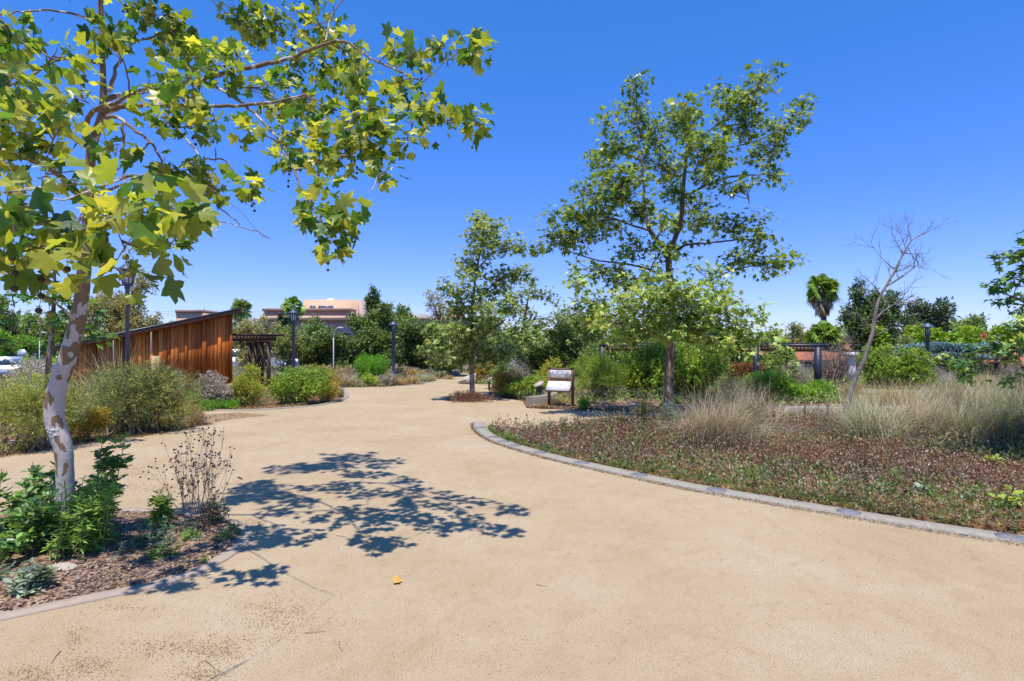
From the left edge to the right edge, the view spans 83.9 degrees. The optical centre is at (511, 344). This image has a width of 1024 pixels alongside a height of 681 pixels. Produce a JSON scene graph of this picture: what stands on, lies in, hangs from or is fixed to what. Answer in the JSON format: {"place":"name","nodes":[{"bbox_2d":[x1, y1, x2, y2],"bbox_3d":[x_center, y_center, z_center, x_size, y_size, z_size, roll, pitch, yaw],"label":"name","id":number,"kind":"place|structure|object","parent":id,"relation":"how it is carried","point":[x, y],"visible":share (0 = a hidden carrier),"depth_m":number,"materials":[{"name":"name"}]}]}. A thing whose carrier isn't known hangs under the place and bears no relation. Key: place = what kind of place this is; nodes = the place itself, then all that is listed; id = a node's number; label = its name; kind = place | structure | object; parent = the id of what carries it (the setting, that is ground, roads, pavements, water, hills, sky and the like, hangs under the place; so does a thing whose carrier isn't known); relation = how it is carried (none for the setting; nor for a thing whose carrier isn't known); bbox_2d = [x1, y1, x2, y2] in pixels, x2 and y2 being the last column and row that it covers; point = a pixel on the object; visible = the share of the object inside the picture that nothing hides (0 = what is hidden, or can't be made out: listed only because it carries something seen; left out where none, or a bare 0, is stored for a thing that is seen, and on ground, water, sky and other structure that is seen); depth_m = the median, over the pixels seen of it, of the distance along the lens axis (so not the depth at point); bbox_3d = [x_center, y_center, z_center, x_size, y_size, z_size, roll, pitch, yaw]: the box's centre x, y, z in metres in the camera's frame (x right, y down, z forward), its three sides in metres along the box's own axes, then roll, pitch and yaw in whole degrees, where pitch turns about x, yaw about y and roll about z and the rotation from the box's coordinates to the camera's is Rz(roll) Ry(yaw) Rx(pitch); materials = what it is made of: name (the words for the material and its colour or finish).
{"place":"outdoors","nodes":[
{"label":"outdoors","id":0,"kind":"place"},
{"bbox_2d":[232,357,540,368],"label":"parking lot","id":1,"kind":"structure","parent":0,"point":[273,359],"depth_m":63.84,"materials":[{"name":"grey asphalt"}]},
{"bbox_2d":[229,298,253,365],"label":"fan palm","id":2,"kind":"object","parent":1,"relation":"on","point":[246,305],"visible":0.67,"depth_m":59.75,"materials":[{"name":"green plant"}]},
{"bbox_2d":[280,296,306,326],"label":"fan palm","id":3,"kind":"object","parent":1,"relation":"on","point":[293,301],"visible":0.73,"depth_m":69.52,"materials":[{"name":"green plant"}]},
{"bbox_2d":[0,369,979,456],"bbox_3d":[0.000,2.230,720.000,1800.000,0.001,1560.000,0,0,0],"label":"ground","id":4,"kind":"structure","parent":0,"point":[271,400],"depth_m":21.27,"materials":[{"name":"soil"}]},
{"bbox_2d":[0,326,44,358],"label":"shade tree","id":5,"kind":"object","parent":4,"relation":"on","point":[30,349],"visible":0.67,"depth_m":47.79,"materials":[{"name":"green plant"}]},
{"bbox_2d":[0,355,73,395],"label":"sage shrub","id":6,"kind":"object","parent":4,"relation":"on","point":[37,364],"visible":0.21,"depth_m":19.48,"materials":[{"name":"grey plant"}]},
{"bbox_2d":[0,366,96,454],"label":"flowering shrub","id":7,"kind":"object","parent":4,"relation":"on","point":[27,406],"visible":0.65,"depth_m":11.75,"materials":[{"name":"green plant"}]},
{"bbox_2d":[0,274,121,446],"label":"sycamore tree","id":8,"kind":"object","parent":4,"relation":"on","point":[55,321],"visible":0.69,"depth_m":12.51,"materials":[{"name":"green plant"}]},
{"bbox_2d":[66,405,114,441],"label":"shrub","id":9,"kind":"object","parent":4,"relation":"on","point":[95,421],"visible":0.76,"depth_m":13.26,"materials":[{"name":"green plant"}]},
{"bbox_2d":[5,330,212,426],"bbox_3d":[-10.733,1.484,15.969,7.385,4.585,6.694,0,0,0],"label":"grass clump","id":10,"kind":"object","parent":4,"relation":"on","point":[101,379],"visible":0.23,"depth_m":15.43,"materials":[{"name":"green plant"}]},
{"bbox_2d":[61,268,163,338],"bbox_3d":[-27.567,-1.610,39.996,6.330,7.739,4.536,0,0,-45],"label":"shade tree","id":11,"kind":"object","parent":4,"relation":"on","point":[116,307],"visible":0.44,"depth_m":39.75,"materials":[{"name":"green plant"}]},
{"bbox_2d":[116,260,134,430],"bbox_3d":[-9.849,0.010,14.600,0.500,4.380,0.500,0,0,0],"label":"lamp post","id":12,"kind":"object","parent":4,"relation":"on","point":[127,283],"visible":0.61,"depth_m":14.56,"materials":[{"name":"black metal"}]},
{"bbox_2d":[79,358,206,435],"bbox_3d":[-9.419,1.258,14.542,2.933,1.984,2.478,0,0,-22],"label":"flowering shrub","id":13,"kind":"object","parent":4,"relation":"on","point":[154,385],"visible":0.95,"depth_m":14.23,"materials":[{"name":"green plant"}]},
{"bbox_2d":[45,307,242,395],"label":"cedar shed","id":14,"kind":"structure","parent":4,"relation":"on","point":[204,342],"depth_m":26.54,"materials":[{"name":"wood"}]},
{"bbox_2d":[148,394,193,431],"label":"shrub","id":15,"kind":"object","parent":4,"relation":"on","point":[169,422],"visible":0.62,"depth_m":14.70,"materials":[{"name":"green plant"}]},
{"bbox_2d":[189,369,235,406],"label":"sage shrub","id":16,"kind":"object","parent":4,"relation":"on","point":[216,388],"visible":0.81,"depth_m":19.78,"materials":[{"name":"grey plant"}]},
{"bbox_2d":[222,362,266,406],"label":"shrub","id":17,"kind":"object","parent":4,"relation":"on","point":[246,388],"visible":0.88,"depth_m":20.43,"materials":[{"name":"green plant"}]},
{"bbox_2d":[0,0,497,538],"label":"sycamore tree","id":18,"kind":"object","parent":4,"relation":"on","point":[86,244],"visible":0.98,"depth_m":5.46,"materials":[{"name":"green plant"}]},
{"bbox_2d":[232,333,283,385],"bbox_3d":[-14.043,0.825,30.273,2.367,2.750,5.200,0,0,-37],"label":"timber pergola","id":19,"kind":"object","parent":4,"relation":"on","point":[256,339],"visible":0.84,"depth_m":28.98,"materials":[{"name":"brown wood"}]},
{"bbox_2d":[232,312,286,371],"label":"shade tree","id":20,"kind":"object","parent":4,"relation":"on","point":[248,327],"visible":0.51,"depth_m":42.16,"materials":[{"name":"green plant"}]},
{"bbox_2d":[264,323,313,371],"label":"shade tree","id":21,"kind":"object","parent":4,"relation":"on","point":[283,346],"visible":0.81,"depth_m":40.86,"materials":[{"name":"green plant"}]},
{"bbox_2d":[265,364,333,403],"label":"shrub","id":22,"kind":"object","parent":4,"relation":"on","point":[289,383],"visible":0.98,"depth_m":21.24,"materials":[{"name":"green plant"}]},
{"bbox_2d":[316,372,342,402],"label":"shrub","id":23,"kind":"object","parent":4,"relation":"on","point":[335,382],"visible":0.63,"depth_m":21.81,"materials":[{"name":"yellow plant"}]},
{"bbox_2d":[298,321,366,367],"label":"oak tree","id":24,"kind":"object","parent":4,"relation":"on","point":[319,350],"visible":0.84,"depth_m":43.17,"materials":[{"name":"green plant"}]},
{"bbox_2d":[232,365,454,381],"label":"bed groundcover","id":25,"kind":"object","parent":4,"relation":"on","point":[442,373],"visible":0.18,"depth_m":38.71,"materials":[{"name":"plant"}]},
{"bbox_2d":[260,298,429,356],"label":"office building","id":26,"kind":"structure","parent":4,"relation":"on","point":[330,311],"depth_m":103.50,"materials":[{"name":"beige paint"}]},
{"bbox_2d":[352,352,391,378],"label":"shrub","id":27,"kind":"object","parent":4,"relation":"on","point":[366,363],"visible":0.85,"depth_m":31.25,"materials":[{"name":"green plant"}]},
{"bbox_2d":[344,300,400,369],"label":"oak tree","id":28,"kind":"object","parent":4,"relation":"on","point":[372,330],"visible":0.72,"depth_m":45.39,"materials":[{"name":"green plant"}]},
{"bbox_2d":[379,318,435,369],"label":"oak tree","id":29,"kind":"object","parent":4,"relation":"on","point":[411,338],"visible":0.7,"depth_m":43.88,"materials":[{"name":"green plant"}]},
{"bbox_2d":[417,318,466,376],"bbox_3d":[-4.971,0.273,39.935,3.864,4.296,3.524,0,0,0],"label":"shade tree","id":30,"kind":"object","parent":4,"relation":"on","point":[423,348],"visible":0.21,"depth_m":39.57,"materials":[{"name":"green plant"}]},
{"bbox_2d":[423,289,461,324],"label":"shade tree","id":31,"kind":"object","parent":4,"relation":"on","point":[437,311],"visible":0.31,"depth_m":47.52,"materials":[{"name":"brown plant"}]},
{"bbox_2d":[442,389,497,401],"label":"dry undergrowth","id":32,"kind":"object","parent":4,"relation":"on","point":[474,396],"visible":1,"depth_m":22.00,"materials":[{"name":"orange plant"}]},
{"bbox_2d":[423,209,537,398],"bbox_3d":[-1.381,-1.748,23.014,3.783,8.079,4.301,0,0,40],"label":"sycamore tree","id":33,"kind":"object","parent":4,"relation":"on","point":[466,332],"visible":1,"depth_m":23.05,"materials":[{"name":"green plant"}]},
{"bbox_2d":[491,368,521,396],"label":"shrub","id":34,"kind":"object","parent":4,"relation":"on","point":[506,377],"visible":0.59,"depth_m":24.08,"materials":[{"name":"green plant"}]},
{"bbox_2d":[504,374,547,399],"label":"shrub","id":35,"kind":"object","parent":4,"relation":"on","point":[528,383],"visible":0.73,"depth_m":23.18,"materials":[{"name":"green plant"}]},
{"bbox_2d":[489,274,575,372],"bbox_3d":[1.028,-0.954,32.816,4.901,6.412,4.495,0,0,25],"label":"sycamore tree","id":36,"kind":"object","parent":4,"relation":"on","point":[520,337],"visible":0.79,"depth_m":32.55,"materials":[{"name":"green plant"}]},
{"bbox_2d":[527,314,620,378],"bbox_3d":[3.741,0.278,33.804,4.833,4.338,4.258,0,0,34],"label":"flowering tree","id":37,"kind":"object","parent":4,"relation":"on","point":[565,353],"visible":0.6,"depth_m":33.49,"materials":[{"name":"green plant"}]},
{"bbox_2d":[169,315,984,348],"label":"distant woodland","id":38,"kind":"object","parent":4,"relation":"on","point":[953,322],"visible":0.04,"depth_m":114.30,"materials":[{"name":"green plant"}]},
{"bbox_2d":[585,311,656,373],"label":"shade tree","id":39,"kind":"object","parent":4,"relation":"on","point":[618,357],"visible":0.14,"depth_m":41.33,"materials":[{"name":"green plant"}]},
{"bbox_2d":[528,58,817,403],"bbox_3d":[5.490,-3.722,18.271,7.734,12.078,8.203,0,0,29],"label":"sycamore tree","id":40,"kind":"object","parent":4,"relation":"on","point":[688,323],"visible":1,"depth_m":17.03,"materials":[{"name":"green plant"}]},
{"bbox_2d":[526,394,843,411],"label":"bed mulch","id":41,"kind":"object","parent":4,"relation":"on","point":[604,403],"visible":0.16,"depth_m":20.71,"materials":[{"name":"brown wood"}]},
{"bbox_2d":[545,367,573,406],"bbox_3d":[1.639,1.495,19.784,0.990,1.410,0.414,0,0,26],"label":"map sign","id":42,"kind":"object","parent":41,"relation":"on","point":[552,385],"visible":0.99,"depth_m":19.79,"materials":[{"name":"grey metal"}]},
{"bbox_2d":[563,351,631,398],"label":"shrub","id":43,"kind":"object","parent":41,"relation":"on","point":[609,373],"visible":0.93,"depth_m":22.75,"materials":[{"name":"green plant"}]},
{"bbox_2d":[618,340,675,398],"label":"shrub","id":44,"kind":"object","parent":41,"relation":"on","point":[641,362],"visible":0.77,"depth_m":22.87,"materials":[{"name":"green plant"}]},
{"bbox_2d":[654,331,733,397],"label":"shrub","id":45,"kind":"object","parent":41,"relation":"on","point":[691,365],"visible":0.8,"depth_m":22.55,"materials":[{"name":"green plant"}]},
{"bbox_2d":[706,370,763,398],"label":"rosemary bush","id":46,"kind":"object","parent":41,"relation":"on","point":[731,381],"visible":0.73,"depth_m":22.07,"materials":[{"name":"green plant"}]},
{"bbox_2d":[743,369,817,402],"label":"shrub","id":47,"kind":"object","parent":41,"relation":"on","point":[779,380],"visible":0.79,"depth_m":21.26,"materials":[{"name":"green plant"}]},
{"bbox_2d":[725,360,766,383],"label":"shrub","id":48,"kind":"object","parent":4,"relation":"on","point":[746,367],"visible":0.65,"depth_m":31.23,"materials":[{"name":"orange plant"}]},
{"bbox_2d":[476,365,1023,405],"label":"bed groundcover","id":49,"kind":"object","parent":4,"relation":"on","point":[808,398],"visible":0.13,"depth_m":22.53,"materials":[{"name":"plant"}]},
{"bbox_2d":[661,404,899,418],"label":"path","id":50,"kind":"structure","parent":4,"relation":"on","point":[801,408],"depth_m":16.98,"materials":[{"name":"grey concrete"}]},
{"bbox_2d":[752,343,828,387],"bbox_3d":[13.036,1.055,26.792,1.095,2.290,3.071,0,0,-44],"label":"steel pergola","id":51,"kind":"object","parent":4,"relation":"on","point":[816,348],"visible":0.76,"depth_m":26.03,"materials":[{"name":"grey metal"}]},
{"bbox_2d":[801,379,842,402],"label":"shrub","id":52,"kind":"object","parent":4,"relation":"on","point":[818,386],"visible":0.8,"depth_m":20.89,"materials":[{"name":"green plant"}]},
{"bbox_2d":[805,273,842,320],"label":"fan palm","id":53,"kind":"object","parent":4,"relation":"on","point":[821,300],"visible":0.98,"depth_m":46.65,"materials":[{"name":"green plant"}]},
{"bbox_2d":[802,320,849,349],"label":"fan palm","id":54,"kind":"object","parent":4,"relation":"on","point":[822,331],"visible":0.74,"depth_m":44.29,"materials":[{"name":"green plant"}]},
{"bbox_2d":[803,332,859,387],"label":"shrub","id":55,"kind":"object","parent":4,"relation":"on","point":[837,367],"visible":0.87,"depth_m":28.57,"materials":[{"name":"grey plant"}]},
{"bbox_2d":[834,276,905,349],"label":"pine tree","id":56,"kind":"object","parent":4,"relation":"on","point":[852,324],"visible":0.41,"depth_m":43.55,"materials":[{"name":"green plant"}]},
{"bbox_2d":[858,319,905,352],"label":"pine tree","id":57,"kind":"object","parent":4,"relation":"on","point":[893,335],"visible":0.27,"depth_m":41.93,"materials":[{"name":"green plant"}]},
{"bbox_2d":[853,343,940,389],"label":"shrub","id":58,"kind":"object","parent":4,"relation":"on","point":[885,363],"visible":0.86,"depth_m":24.83,"materials":[{"name":"green plant"}]},
{"bbox_2d":[839,369,956,411],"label":"grass clump","id":59,"kind":"object","parent":4,"relation":"on","point":[891,401],"visible":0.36,"depth_m":17.59,"materials":[{"name":"beige plant"}]},
{"bbox_2d":[862,324,985,372],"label":"vine hedge","id":60,"kind":"object","parent":4,"relation":"on","point":[935,333],"visible":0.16,"depth_m":41.45,"materials":[{"name":"plant"}]},
{"bbox_2d":[896,296,957,337],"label":"broad tree","id":61,"kind":"object","parent":4,"relation":"on","point":[926,312],"visible":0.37,"depth_m":60.46,"materials":[{"name":"green plant"}]},
{"bbox_2d":[846,340,1023,376],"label":"vine terrace","id":62,"kind":"structure","parent":4,"relation":"on","point":[944,347],"depth_m":35.13,"materials":[{"name":"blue plant"}]},
{"bbox_2d":[860,352,1021,375],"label":"hedge","id":63,"kind":"object","parent":4,"relation":"on","point":[938,362],"visible":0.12,"depth_m":37.39,"materials":[{"name":"green plant"}]},
{"bbox_2d":[894,368,1021,414],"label":"grass clump","id":64,"kind":"object","parent":4,"relation":"on","point":[951,389],"visible":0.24,"depth_m":16.93,"materials":[{"name":"plant"}]},
{"bbox_2d":[899,324,1023,343],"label":"vine hedge","id":65,"kind":"object","parent":4,"relation":"on","point":[1001,329],"visible":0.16,"depth_m":47.85,"materials":[{"name":"plant"}]},
{"bbox_2d":[929,360,1022,412],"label":"grass clump","id":66,"kind":"object","parent":4,"relation":"on","point":[985,389],"visible":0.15,"depth_m":17.25,"materials":[{"name":"plant"}]},
{"bbox_2d":[955,312,1000,336],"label":"broad tree","id":67,"kind":"object","parent":4,"relation":"on","point":[973,320],"visible":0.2,"depth_m":65.37,"materials":[{"name":"green plant"}]},
{"bbox_2d":[0,372,1023,680],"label":"path","id":68,"kind":"structure","parent":0,"point":[428,442],"depth_m":5.37,"materials":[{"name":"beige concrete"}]},
{"bbox_2d":[0,508,238,611],"bbox_3d":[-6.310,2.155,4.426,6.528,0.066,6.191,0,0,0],"label":"planter mulch","id":69,"kind":"object","parent":68,"relation":"on","point":[210,539],"visible":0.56,"depth_m":5.71,"materials":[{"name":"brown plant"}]},
{"bbox_2d":[0,469,38,559],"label":"leafy plant","id":70,"kind":"object","parent":69,"relation":"on","point":[4,545],"visible":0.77,"depth_m":5.66,"materials":[{"name":"green plant"}]},
{"bbox_2d":[3,557,57,598],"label":"leafy plant","id":71,"kind":"object","parent":69,"relation":"on","point":[25,583],"visible":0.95,"depth_m":5.03,"materials":[{"name":"green plant"}]},
{"bbox_2d":[16,461,55,521],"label":"leafy plant","id":72,"kind":"object","parent":69,"relation":"on","point":[34,471],"visible":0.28,"depth_m":6.44,"materials":[{"name":"green plant"}]},
{"bbox_2d":[0,476,89,558],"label":"leafy plant","id":73,"kind":"object","parent":69,"relation":"on","point":[29,527],"visible":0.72,"depth_m":5.93,"materials":[{"name":"green plant"}]},
{"bbox_2d":[39,471,125,560],"bbox_3d":[-4.492,1.774,5.979,0.835,0.862,0.761,0,0,44],"label":"leafy plant","id":74,"kind":"object","parent":69,"relation":"on","point":[92,522],"visible":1,"depth_m":5.88,"materials":[{"name":"green plant"}]},
{"bbox_2d":[69,431,135,520],"bbox_3d":[-4.763,1.593,6.637,0.696,1.222,0.790,0,0,-28],"label":"leafy plant","id":75,"kind":"object","parent":69,"relation":"on","point":[113,462],"visible":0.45,"depth_m":6.52,"materials":[{"name":"green plant"}]},
{"bbox_2d":[74,508,202,561],"bbox_3d":[-3.889,2.050,6.138,0.913,0.381,1.148,0,0,27],"label":"leafy plant","id":76,"kind":"object","parent":69,"relation":"on","point":[156,532],"visible":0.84,"depth_m":6.17,"materials":[{"name":"plant"}]},
{"bbox_2d":[145,489,177,530],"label":"leafy plant","id":77,"kind":"object","parent":69,"relation":"on","point":[162,509],"visible":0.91,"depth_m":6.68,"materials":[{"name":"green plant"}]},
{"bbox_2d":[139,407,242,534],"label":"dried stalks","id":78,"kind":"object","parent":69,"relation":"on","point":[181,484],"visible":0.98,"depth_m":6.56,"materials":[{"name":"brown plant"}]},
{"bbox_2d":[200,496,230,525],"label":"leafy plant","id":79,"kind":"object","parent":69,"relation":"on","point":[215,513],"visible":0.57,"depth_m":6.86,"materials":[{"name":"plant"}]},
{"bbox_2d":[0,507,252,620],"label":"planter edging","id":80,"kind":"object","parent":68,"relation":"on","point":[242,540],"visible":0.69,"depth_m":5.18,"materials":[{"name":"concrete"}]},
{"bbox_2d":[0,412,266,457],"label":"curb","id":81,"kind":"structure","parent":68,"relation":"on","point":[152,429],"depth_m":14.21,"materials":[{"name":"concrete"}]},
{"bbox_2d":[2,582,346,680],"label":"leaf dust","id":82,"kind":"object","parent":68,"relation":"on","point":[200,674],"visible":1,"depth_m":4.12,"materials":[{"name":"brown plant"}]},
{"bbox_2d":[470,423,1021,545],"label":"kerb litter","id":83,"kind":"object","parent":68,"relation":"on","point":[481,436],"visible":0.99,"depth_m":8.56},
{"bbox_2d":[473,422,1023,543],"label":"kerb","id":84,"kind":"structure","parent":68,"relation":"on","point":[951,529],"depth_m":7.93,"materials":[{"name":"concrete"}]},
{"bbox_2d":[488,419,1023,534],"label":"weed bed soil","id":85,"kind":"structure","parent":68,"relation":"on","point":[988,525],"depth_m":9.08,"materials":[{"name":"brown soil"}]},
{"bbox_2d":[622,391,654,427],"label":"leafy weed","id":86,"kind":"object","parent":85,"relation":"on","point":[643,405],"visible":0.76,"depth_m":14.49,"materials":[{"name":"green plant"}]},
{"bbox_2d":[632,368,851,460],"bbox_3d":[4.645,1.876,12.642,5.492,3.177,5.791,0,0,0],"label":"grass clump","id":87,"kind":"object","parent":85,"relation":"on","point":[714,424],"visible":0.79,"depth_m":12.11,"materials":[{"name":"plant"}]},
{"bbox_2d":[688,366,819,428],"bbox_3d":[6.332,1.619,14.825,5.085,2.465,4.452,0,0,0],"label":"grass clump","id":88,"kind":"object","parent":85,"relation":"on","point":[763,416],"visible":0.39,"depth_m":14.74,"materials":[{"name":"plant"}]},
{"bbox_2d":[486,424,1023,529],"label":"green fringe","id":89,"kind":"object","parent":85,"relation":"on","point":[535,445],"visible":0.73,"depth_m":8.87,"materials":[{"name":"green plant"}]},
{"bbox_2d":[492,414,1019,520],"bbox_3d":[7.955,1.980,15.042,15.404,0.439,11.014,0,0,-43],"label":"green groundcover","id":90,"kind":"object","parent":85,"relation":"on","point":[766,458],"visible":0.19,"depth_m":11.05,"materials":[{"name":"green plant"}]},
{"bbox_2d":[489,400,1023,532],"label":"dry groundcover","id":91,"kind":"object","parent":85,"relation":"on","point":[822,444],"visible":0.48,"depth_m":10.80,"materials":[{"name":"brown plant"}]},
{"bbox_2d":[495,411,1023,529],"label":"green groundcover","id":92,"kind":"object","parent":85,"relation":"on","point":[891,490],"visible":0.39,"depth_m":9.35,"materials":[{"name":"plant"}]},
{"bbox_2d":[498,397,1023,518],"bbox_3d":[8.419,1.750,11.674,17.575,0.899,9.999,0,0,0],"label":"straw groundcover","id":93,"kind":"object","parent":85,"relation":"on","point":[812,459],"visible":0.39,"depth_m":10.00,"materials":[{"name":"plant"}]},
{"bbox_2d":[500,396,1023,488],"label":"dry groundcover","id":94,"kind":"object","parent":85,"relation":"on","point":[787,445],"visible":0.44,"depth_m":11.04,"materials":[{"name":"orange plant"}]},
{"bbox_2d":[778,375,960,447],"bbox_3d":[8.127,1.751,13.012,4.888,2.423,4.874,0,0,0],"label":"grass clump","id":95,"kind":"object","parent":85,"relation":"on","point":[865,422],"visible":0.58,"depth_m":12.85,"materials":[{"name":"beige plant"}]},
{"bbox_2d":[833,213,954,418],"bbox_3d":[10.174,-0.716,15.215,3.049,5.940,1.354,0,0,-8],"label":"bare tree","id":96,"kind":"object","parent":85,"relation":"on","point":[861,364],"visible":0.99,"depth_m":15.18,"materials":[{"name":"grey plant"}]},
{"bbox_2d":[850,373,1023,441],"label":"grass clump","id":97,"kind":"object","parent":85,"relation":"on","point":[916,412],"visible":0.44,"depth_m":13.29,"materials":[{"name":"plant"}]},
{"bbox_2d":[886,371,1023,455],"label":"grass clump","id":98,"kind":"object","parent":85,"relation":"on","point":[973,430],"visible":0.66,"depth_m":12.08,"materials":[{"name":"beige plant"}]},
{"bbox_2d":[897,359,1023,449],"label":"grass clump","id":99,"kind":"object","parent":85,"relation":"on","point":[1016,415],"visible":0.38,"depth_m":12.26,"materials":[{"name":"plant"}]},
{"bbox_2d":[936,230,1023,390],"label":"sycamore tree","id":100,"kind":"object","parent":85,"relation":"on","point":[1003,346],"visible":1,"depth_m":10.48,"materials":[{"name":"green plant"}]},
{"bbox_2d":[0,0,1023,338],"label":"sky","id":101,"kind":"structure","parent":0,"point":[919,111],"materials":[{"name":"blue"}]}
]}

